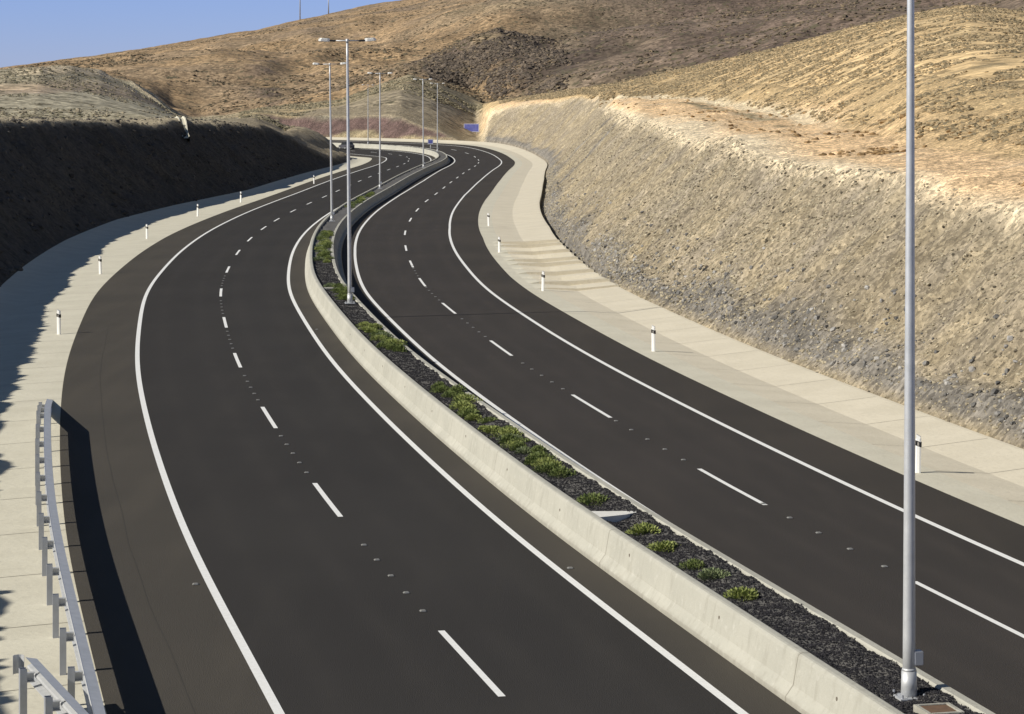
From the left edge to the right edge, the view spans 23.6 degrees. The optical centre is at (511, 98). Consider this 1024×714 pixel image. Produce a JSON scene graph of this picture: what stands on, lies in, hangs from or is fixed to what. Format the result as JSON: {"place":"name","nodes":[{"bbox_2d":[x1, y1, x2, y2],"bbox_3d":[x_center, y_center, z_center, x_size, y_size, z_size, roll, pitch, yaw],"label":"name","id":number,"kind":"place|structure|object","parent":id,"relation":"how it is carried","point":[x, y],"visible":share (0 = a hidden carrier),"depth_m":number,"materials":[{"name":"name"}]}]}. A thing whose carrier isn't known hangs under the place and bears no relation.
{"place":"outdoors","nodes":[
{"label":"outdoors","id":0,"kind":"place"},
{"bbox_2d":[0,117,351,284],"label":"cutting slope","id":1,"kind":"structure","parent":0,"point":[300,152],"depth_m":225.02,"materials":[{"name":"brown soil"}]},
{"bbox_2d":[0,116,294,286],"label":"rocks","id":2,"kind":"object","parent":1,"relation":"on","point":[31,217],"visible":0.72,"depth_m":220.14,"materials":[{"name":"stone"}]},
{"bbox_2d":[175,116,189,140],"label":"drainage chute","id":3,"kind":"object","parent":1,"relation":"on","point":[184,121],"visible":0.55,"depth_m":272.14,"materials":[{"name":"concrete"}]},
{"bbox_2d":[0,158,364,424],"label":"paved ditch","id":4,"kind":"object","parent":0,"point":[16,334],"visible":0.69,"depth_m":148.62,"materials":[{"name":"concrete"}]},
{"bbox_2d":[0,156,371,713],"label":"paved verge","id":5,"kind":"structure","parent":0,"point":[23,599],"depth_m":64.22,"materials":[{"name":"concrete"}]},
{"bbox_2d":[13,654,88,713],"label":"guardrail","id":6,"kind":"object","parent":5,"relation":"on","point":[56,695],"visible":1,"depth_m":38.91,"materials":[{"name":"metal"}]},
{"bbox_2d":[56,310,60,333],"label":"delineator post","id":7,"kind":"object","parent":5,"relation":"on","point":[58,314],"visible":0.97,"depth_m":104.53,"materials":[{"name":"white plastic"}]},
{"bbox_2d":[35,399,105,713],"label":"guardrail","id":8,"kind":"object","parent":5,"relation":"on","point":[85,674],"visible":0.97,"depth_m":48.32,"materials":[{"name":"metal"}]},
{"bbox_2d":[98,256,101,273],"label":"delineator post","id":9,"kind":"object","parent":5,"relation":"on","point":[100,265],"visible":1,"depth_m":140.54,"materials":[{"name":"white plastic"}]},
{"bbox_2d":[0,192,274,691],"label":"ditch joint","id":10,"kind":"object","parent":5,"relation":"on","point":[54,418],"visible":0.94,"depth_m":86.60,"materials":[{"name":"beige concrete"}]},
{"bbox_2d":[0,0,398,67],"label":"sky","id":11,"kind":"structure","parent":0,"point":[31,31],"materials":[{"name":"blue"}]},
{"bbox_2d":[60,154,385,713],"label":"road shoulder","id":12,"kind":"object","parent":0,"point":[136,670],"visible":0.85,"depth_m":55.37},
{"bbox_2d":[100,327,194,713],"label":"paving seam","id":13,"kind":"object","parent":12,"relation":"on","point":[131,552],"visible":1,"depth_m":52.78,"materials":[{"name":"grey asphalt"}]},
{"bbox_2d":[135,153,386,713],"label":"edge line","id":14,"kind":"object","parent":12,"relation":"on","point":[271,698],"visible":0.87,"depth_m":56.10,"materials":[{"name":"paint"}]},
{"bbox_2d":[342,155,511,420],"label":"road shoulder","id":15,"kind":"object","parent":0,"point":[371,307],"visible":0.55,"depth_m":129.29},
{"bbox_2d":[331,143,994,713],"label":"concrete barrier","id":16,"kind":"object","parent":15,"relation":"on","point":[357,213],"visible":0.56,"depth_m":58.86,"materials":[{"name":"beige concrete"}]},
{"bbox_2d":[140,148,737,713],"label":"road","id":17,"kind":"structure","parent":0,"point":[328,616],"depth_m":56.00,"materials":[{"name":"black asphalt"}]},
{"bbox_2d":[339,142,354,148],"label":"car","id":18,"kind":"object","parent":17,"relation":"on","point":[344,145],"visible":0.87,"depth_m":493.26,"materials":[{"name":"grey paint"}]},
{"bbox_2d":[219,152,504,696],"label":"lane line","id":19,"kind":"object","parent":17,"relation":"on","point":[473,665],"visible":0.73,"depth_m":45.73,"materials":[{"name":"paint"}]},
{"bbox_2d":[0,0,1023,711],"bbox_3d":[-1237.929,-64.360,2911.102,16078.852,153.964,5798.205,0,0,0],"label":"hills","id":20,"kind":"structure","parent":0,"point":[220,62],"depth_m":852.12,"materials":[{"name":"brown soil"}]},
{"bbox_2d":[0,65,234,118],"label":"dry scrub","id":21,"kind":"object","parent":20,"relation":"on","point":[53,112],"visible":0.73,"depth_m":398.11,"materials":[{"name":"brown plant"}]},
{"bbox_2d":[299,0,300,19],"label":"utility pole","id":22,"kind":"object","parent":20,"relation":"on","point":[299,9],"visible":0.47,"depth_m":1589.88,"materials":[{"name":"metal"}]},
{"bbox_2d":[464,124,478,132],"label":"road sign","id":23,"kind":"object","parent":20,"relation":"on","point":[472,127],"visible":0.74,"depth_m":559.90,"materials":[{"name":"blue metal"}]},
{"bbox_2d":[404,28,574,98],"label":"rocks","id":24,"kind":"object","parent":20,"relation":"on","point":[448,75],"visible":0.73,"depth_m":804.17,"materials":[{"name":"grey stone"}]},
{"bbox_2d":[1,0,1023,114],"bbox_3d":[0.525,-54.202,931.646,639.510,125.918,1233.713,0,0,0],"label":"dry scrub","id":25,"kind":"object","parent":20,"relation":"on","point":[479,95],"visible":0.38,"depth_m":848.37,"materials":[{"name":"brown plant"}]},
{"bbox_2d":[499,4,1023,145],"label":"hillside","id":26,"kind":"structure","parent":20,"relation":"on","point":[954,43],"depth_m":214.92,"materials":[{"name":"beige soil"}]},
{"bbox_2d":[67,64,1023,448],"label":"cutting slope","id":27,"kind":"structure","parent":0,"point":[555,130],"depth_m":111.96,"materials":[{"name":"beige soil"}]},
{"bbox_2d":[238,76,482,130],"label":"dry scrub","id":28,"kind":"object","parent":27,"relation":"on","point":[376,88],"visible":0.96,"depth_m":634.31,"materials":[{"name":"brown plant"}]},
{"bbox_2d":[540,109,1023,446],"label":"rocks","id":29,"kind":"object","parent":27,"relation":"on","point":[681,297],"visible":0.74,"depth_m":112.96,"materials":[{"name":"beige stone"}]},
{"bbox_2d":[543,168,1023,433],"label":"rubble","id":30,"kind":"object","parent":27,"relation":"on","point":[994,391],"visible":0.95,"depth_m":99.06,"materials":[{"name":"grey stone"}]},
{"bbox_2d":[599,93,1023,186],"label":"dry scrub","id":31,"kind":"object","parent":27,"relation":"on","point":[880,151],"visible":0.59,"depth_m":138.76,"materials":[{"name":"beige plant"}]},
{"bbox_2d":[290,147,800,713],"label":"road shoulder","id":32,"kind":"object","parent":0,"point":[736,685],"visible":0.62,"depth_m":55.24},
{"bbox_2d":[287,148,747,713],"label":"edge line","id":33,"kind":"object","parent":32,"relation":"on","point":[731,704],"visible":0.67,"depth_m":55.40,"materials":[{"name":"paint"}]},
{"bbox_2d":[305,143,903,713],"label":"concrete barrier","id":34,"kind":"object","parent":32,"relation":"on","point":[793,675],"visible":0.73,"depth_m":50.85,"materials":[{"name":"beige concrete"}]},
{"bbox_2d":[313,143,984,713],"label":"median ground","id":35,"kind":"structure","parent":0,"point":[339,215],"depth_m":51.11,"materials":[{"name":"black gravel"}]},
{"bbox_2d":[313,256,325,260],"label":"median shrub","id":36,"kind":"object","parent":35,"relation":"on","point":[317,258],"visible":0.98,"depth_m":141.04,"materials":[{"name":"green plant"}]},
{"bbox_2d":[323,243,332,248],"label":"median shrub","id":37,"kind":"object","parent":35,"relation":"on","point":[327,245],"visible":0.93,"depth_m":152.78,"materials":[{"name":"green plant"}]},
{"bbox_2d":[313,62,345,220],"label":"street lamp","id":38,"kind":"object","parent":35,"relation":"on","point":[331,194],"visible":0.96,"depth_m":186.70,"materials":[{"name":"metal"}]},
{"bbox_2d":[323,283,335,286],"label":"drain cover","id":39,"kind":"object","parent":35,"relation":"on","point":[328,285],"visible":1,"depth_m":121.05,"materials":[{"name":"grey concrete"}]},
{"bbox_2d":[332,283,347,288],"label":"median shrub","id":40,"kind":"object","parent":35,"relation":"on","point":[338,285],"visible":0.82,"depth_m":120.32,"materials":[{"name":"green plant"}]},
{"bbox_2d":[333,287,352,292],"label":"median shrub","id":41,"kind":"object","parent":35,"relation":"on","point":[338,290],"visible":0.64,"depth_m":117.40,"materials":[{"name":"green plant"}]},
{"bbox_2d":[337,294,354,299],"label":"median shrub","id":42,"kind":"object","parent":35,"relation":"on","point":[344,297],"visible":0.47,"depth_m":113.77,"materials":[{"name":"green plant"}]},
{"bbox_2d":[318,37,375,303],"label":"street lamp","id":43,"kind":"object","parent":35,"relation":"on","point":[350,287],"visible":1,"depth_m":111.62,"materials":[{"name":"metal"}]},
{"bbox_2d":[355,321,371,326],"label":"median shrub","id":44,"kind":"object","parent":35,"relation":"on","point":[363,324],"visible":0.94,"depth_m":100.10,"materials":[{"name":"green plant"}]},
{"bbox_2d":[358,326,373,330],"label":"median shrub","id":45,"kind":"object","parent":35,"relation":"on","point":[364,328],"visible":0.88,"depth_m":98.45,"materials":[{"name":"green plant"}]},
{"bbox_2d":[364,327,377,332],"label":"median shrub","id":46,"kind":"object","parent":35,"relation":"on","point":[372,329],"visible":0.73,"depth_m":97.66,"materials":[{"name":"green plant"}]},
{"bbox_2d":[367,323,383,328],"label":"median shrub","id":47,"kind":"object","parent":35,"relation":"on","point":[376,325],"visible":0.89,"depth_m":99.38,"materials":[{"name":"green plant"}]},
{"bbox_2d":[369,330,385,335],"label":"median shrub","id":48,"kind":"object","parent":35,"relation":"on","point":[374,332],"visible":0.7,"depth_m":96.40,"materials":[{"name":"green plant"}]},
{"bbox_2d":[369,334,386,340],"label":"median shrub","id":49,"kind":"object","parent":35,"relation":"on","point":[379,337],"visible":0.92,"depth_m":94.59,"materials":[{"name":"green plant"}]},
{"bbox_2d":[367,72,392,188],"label":"street lamp","id":50,"kind":"object","parent":35,"relation":"on","point":[380,182],"visible":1,"depth_m":254.52,"materials":[{"name":"metal"}]},
{"bbox_2d":[375,341,393,348],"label":"median shrub","id":51,"kind":"object","parent":35,"relation":"on","point":[382,344],"visible":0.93,"depth_m":91.47,"materials":[{"name":"green plant"}]},
{"bbox_2d":[376,331,393,337],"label":"median shrub","id":52,"kind":"object","parent":35,"relation":"on","point":[388,335],"visible":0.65,"depth_m":95.59,"materials":[{"name":"green plant"}]},
{"bbox_2d":[380,337,396,341],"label":"median shrub","id":53,"kind":"object","parent":35,"relation":"on","point":[383,340],"visible":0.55,"depth_m":93.94,"materials":[{"name":"green plant"}]},
{"bbox_2d":[385,342,395,349],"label":"median shrub","id":54,"kind":"object","parent":35,"relation":"on","point":[390,346],"visible":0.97,"depth_m":90.79,"materials":[{"name":"green plant"}]},
{"bbox_2d":[388,339,407,345],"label":"median shrub","id":55,"kind":"object","parent":35,"relation":"on","point":[402,341],"visible":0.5,"depth_m":92.56,"materials":[{"name":"green plant"}]},
{"bbox_2d":[391,343,407,351],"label":"median shrub","id":56,"kind":"object","parent":35,"relation":"on","point":[399,346],"visible":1,"depth_m":90.06,"materials":[{"name":"green plant"}]},
{"bbox_2d":[413,78,431,167],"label":"street lamp","id":57,"kind":"object","parent":35,"relation":"on","point":[423,123],"visible":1,"depth_m":332.55,"materials":[{"name":"metal"}]},
{"bbox_2d":[428,139,432,149],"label":"road sign","id":58,"kind":"object","parent":35,"relation":"on","point":[430,141],"visible":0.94,"depth_m":439.96,"materials":[{"name":"blue metal"}]},
{"bbox_2d":[430,83,444,151],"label":"street lamp","id":59,"kind":"object","parent":35,"relation":"on","point":[437,113],"visible":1,"depth_m":429.93,"materials":[{"name":"metal"}]},
{"bbox_2d":[430,381,444,389],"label":"median shrub","id":60,"kind":"object","parent":35,"relation":"on","point":[437,383],"visible":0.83,"depth_m":78.39,"materials":[{"name":"green plant"}]},
{"bbox_2d":[430,385,449,392],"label":"median shrub","id":61,"kind":"object","parent":35,"relation":"on","point":[438,389],"visible":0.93,"depth_m":77.66,"materials":[{"name":"green plant"}]},
{"bbox_2d":[441,391,456,397],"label":"median shrub","id":62,"kind":"object","parent":35,"relation":"on","point":[451,394],"visible":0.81,"depth_m":76.47,"materials":[{"name":"green plant"}]},
{"bbox_2d":[447,384,467,392],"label":"median shrub","id":63,"kind":"object","parent":35,"relation":"on","point":[457,387],"visible":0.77,"depth_m":77.20,"materials":[{"name":"green plant"}]},
{"bbox_2d":[452,391,466,398],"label":"median shrub","id":64,"kind":"object","parent":35,"relation":"on","point":[458,393],"visible":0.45,"depth_m":75.71,"materials":[{"name":"green plant"}]},
{"bbox_2d":[448,400,476,409],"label":"median shrub","id":65,"kind":"object","parent":35,"relation":"on","point":[460,404],"visible":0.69,"depth_m":73.49,"materials":[{"name":"green plant"}]},
{"bbox_2d":[451,393,482,402],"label":"median shrub","id":66,"kind":"object","parent":35,"relation":"on","point":[468,397],"visible":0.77,"depth_m":74.89,"materials":[{"name":"green plant"}]},
{"bbox_2d":[456,405,479,413],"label":"median shrub","id":67,"kind":"object","parent":35,"relation":"on","point":[464,408],"visible":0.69,"depth_m":72.50,"materials":[{"name":"green plant"}]},
{"bbox_2d":[457,408,480,416],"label":"median shrub","id":68,"kind":"object","parent":35,"relation":"on","point":[468,411],"visible":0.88,"depth_m":71.85,"materials":[{"name":"green plant"}]},
{"bbox_2d":[464,413,482,420],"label":"median shrub","id":69,"kind":"object","parent":35,"relation":"on","point":[472,417],"visible":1,"depth_m":71.06,"materials":[{"name":"green plant"}]},
{"bbox_2d":[476,416,497,423],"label":"median shrub","id":70,"kind":"object","parent":35,"relation":"on","point":[486,419],"visible":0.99,"depth_m":70.36,"materials":[{"name":"green plant"}]},
{"bbox_2d":[482,425,500,433],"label":"median shrub","id":71,"kind":"object","parent":35,"relation":"on","point":[487,429],"visible":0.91,"depth_m":68.36,"materials":[{"name":"green plant"}]},
{"bbox_2d":[489,426,523,437],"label":"median shrub","id":72,"kind":"object","parent":35,"relation":"on","point":[514,431],"visible":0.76,"depth_m":67.49,"materials":[{"name":"green plant"}]},
{"bbox_2d":[498,432,517,443],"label":"median shrub","id":73,"kind":"object","parent":35,"relation":"on","point":[507,436],"visible":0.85,"depth_m":66.24,"materials":[{"name":"green plant"}]},
{"bbox_2d":[496,433,520,439],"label":"median shrub","id":74,"kind":"object","parent":35,"relation":"on","point":[517,435],"visible":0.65,"depth_m":66.86,"materials":[{"name":"green plant"}]},
{"bbox_2d":[500,440,525,448],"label":"median shrub","id":75,"kind":"object","parent":35,"relation":"on","point":[510,443],"visible":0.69,"depth_m":65.42,"materials":[{"name":"green plant"}]},
{"bbox_2d":[509,441,526,450],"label":"median shrub","id":76,"kind":"object","parent":35,"relation":"on","point":[518,444],"visible":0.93,"depth_m":64.85,"materials":[{"name":"green plant"}]},
{"bbox_2d":[506,437,530,443],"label":"median shrub","id":77,"kind":"object","parent":35,"relation":"on","point":[521,439],"visible":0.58,"depth_m":66.04,"materials":[{"name":"green plant"}]},
{"bbox_2d":[514,446,531,454],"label":"median shrub","id":78,"kind":"object","parent":35,"relation":"on","point":[525,450],"visible":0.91,"depth_m":64.23,"materials":[{"name":"green plant"}]},
{"bbox_2d":[523,452,543,464],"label":"median shrub","id":79,"kind":"object","parent":35,"relation":"on","point":[529,460],"visible":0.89,"depth_m":62.33,"materials":[{"name":"green plant"}]},
{"bbox_2d":[528,444,546,452],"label":"median shrub","id":80,"kind":"object","parent":35,"relation":"on","point":[540,448],"visible":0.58,"depth_m":64.04,"materials":[{"name":"green plant"}]},
{"bbox_2d":[530,450,556,460],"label":"median shrub","id":81,"kind":"object","parent":35,"relation":"on","point":[543,453],"visible":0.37,"depth_m":62.96,"materials":[{"name":"green plant"}]},
{"bbox_2d":[530,457,561,467],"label":"median shrub","id":82,"kind":"object","parent":35,"relation":"on","point":[536,462],"visible":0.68,"depth_m":61.88,"materials":[{"name":"green plant"}]},
{"bbox_2d":[531,461,563,473],"bbox_3d":[1.001,9.206,61.147,0.874,0.304,0.834,0,0,36],"label":"median shrub","id":83,"kind":"object","parent":35,"relation":"on","point":[546,467],"visible":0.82,"depth_m":61.10,"materials":[{"name":"green plant"}]},
{"bbox_2d":[533,460,566,470],"bbox_3d":[1.010,9.212,61.625,0.916,0.286,0.769,0,0,19],"label":"median shrub","id":84,"kind":"object","parent":35,"relation":"on","point":[556,461],"visible":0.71,"depth_m":61.59,"materials":[{"name":"green plant"}]},
{"bbox_2d":[548,466,575,477],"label":"median shrub","id":85,"kind":"object","parent":35,"relation":"on","point":[562,472],"visible":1,"depth_m":60.36,"materials":[{"name":"green plant"}]},
{"bbox_2d":[576,492,609,505],"bbox_3d":[1.881,9.204,56.356,0.893,0.309,0.936,0,0,0],"label":"median shrub","id":86,"kind":"object","parent":35,"relation":"on","point":[594,497],"visible":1,"depth_m":56.34,"materials":[{"name":"green plant"}]},
{"bbox_2d":[592,511,635,522],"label":"concrete slab","id":87,"kind":"structure","parent":35,"relation":"on","point":[615,516],"depth_m":54.31,"materials":[{"name":"white concrete"}]},
{"bbox_2d":[625,521,660,535],"bbox_3d":[2.900,9.215,52.499,0.830,0.296,0.724,0,0,40],"label":"median shrub","id":88,"kind":"object","parent":35,"relation":"on","point":[641,528],"visible":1,"depth_m":52.42,"materials":[{"name":"green plant"}]},
{"bbox_2d":[647,540,681,552],"bbox_3d":[3.110,9.222,50.606,0.735,0.276,0.641,0,0,25],"label":"median shrub","id":89,"kind":"object","parent":35,"relation":"on","point":[663,545],"visible":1,"depth_m":50.51,"materials":[{"name":"green plant"}]},
{"bbox_2d":[677,558,705,570],"bbox_3d":[3.565,9.229,48.630,0.599,0.241,0.572,0,0,-4],"label":"median shrub","id":90,"kind":"object","parent":35,"relation":"on","point":[689,564],"visible":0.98,"depth_m":48.57,"materials":[{"name":"green plant"}]},
{"bbox_2d":[696,567,731,581],"bbox_3d":[3.897,9.229,47.635,0.807,0.254,0.795,0,0,38],"label":"median shrub","id":91,"kind":"object","parent":35,"relation":"on","point":[713,573],"visible":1,"depth_m":47.59,"materials":[{"name":"green plant"}]},
{"bbox_2d":[723,586,759,600],"bbox_3d":[4.369,9.221,45.747,0.798,0.278,0.697,0,0,-39],"label":"median shrub","id":92,"kind":"object","parent":35,"relation":"on","point":[747,593],"visible":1,"depth_m":45.63,"materials":[{"name":"green plant"}]},
{"bbox_2d":[893,0,924,700],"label":"street lamp","id":93,"kind":"object","parent":35,"relation":"on","point":[912,658],"visible":1,"depth_m":38.10,"materials":[{"name":"metal"}]},
{"bbox_2d":[913,702,964,713],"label":"inspection chamber","id":94,"kind":"object","parent":35,"relation":"on","point":[940,708],"visible":1,"depth_m":37.12,"materials":[{"name":"concrete"}]},
{"bbox_2d":[326,137,1023,506],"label":"paved ditch","id":95,"kind":"object","parent":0,"point":[534,247],"visible":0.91,"depth_m":93.74,"materials":[{"name":"concrete"}]},
{"bbox_2d":[592,302,1022,472],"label":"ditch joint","id":96,"kind":"object","parent":95,"relation":"on","point":[809,403],"visible":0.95,"depth_m":81.74,"materials":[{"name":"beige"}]},
{"bbox_2d":[328,139,1023,525],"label":"paved verge","id":97,"kind":"structure","parent":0,"point":[850,443],"depth_m":84.21,"materials":[{"name":"concrete"}]},
{"bbox_2d":[498,237,500,251],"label":"delineator post","id":98,"kind":"object","parent":97,"relation":"on","point":[499,240],"visible":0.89,"depth_m":159.94,"materials":[{"name":"white plastic"}]},
{"bbox_2d":[541,271,544,290],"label":"delineator post","id":99,"kind":"object","parent":97,"relation":"on","point":[543,279],"visible":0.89,"depth_m":127.93,"materials":[{"name":"white plastic"}]},
{"bbox_2d":[651,325,655,350],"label":"delineator post","id":100,"kind":"object","parent":97,"relation":"on","point":[653,331],"visible":0.89,"depth_m":97.28,"materials":[{"name":"white plastic"}]},
{"bbox_2d":[915,434,921,472],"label":"delineator post","id":101,"kind":"object","parent":97,"relation":"on","point":[918,443],"visible":0.89,"depth_m":65.65,"materials":[{"name":"white plastic"}]},
{"bbox_2d":[329,140,1023,561],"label":"road shoulder","id":102,"kind":"object","parent":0,"point":[1005,536],"visible":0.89,"depth_m":79.67},
{"bbox_2d":[351,141,1023,565],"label":"edge line","id":103,"kind":"object","parent":102,"relation":"on","point":[715,419],"visible":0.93,"depth_m":75.00,"materials":[{"name":"paint"}]},
{"bbox_2d":[332,141,1023,713],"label":"road","id":104,"kind":"structure","parent":0,"point":[978,659],"depth_m":65.07,"materials":[{"name":"black asphalt"}]},
{"bbox_2d":[354,154,659,515],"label":"edge line","id":105,"kind":"object","parent":104,"relation":"on","point":[447,370],"visible":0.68,"depth_m":91.54,"materials":[{"name":"paint"}]},
{"bbox_2d":[404,145,1023,637],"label":"lane line","id":106,"kind":"object","parent":104,"relation":"on","point":[742,491],"visible":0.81,"depth_m":61.30,"materials":[{"name":"paint"}]}
]}

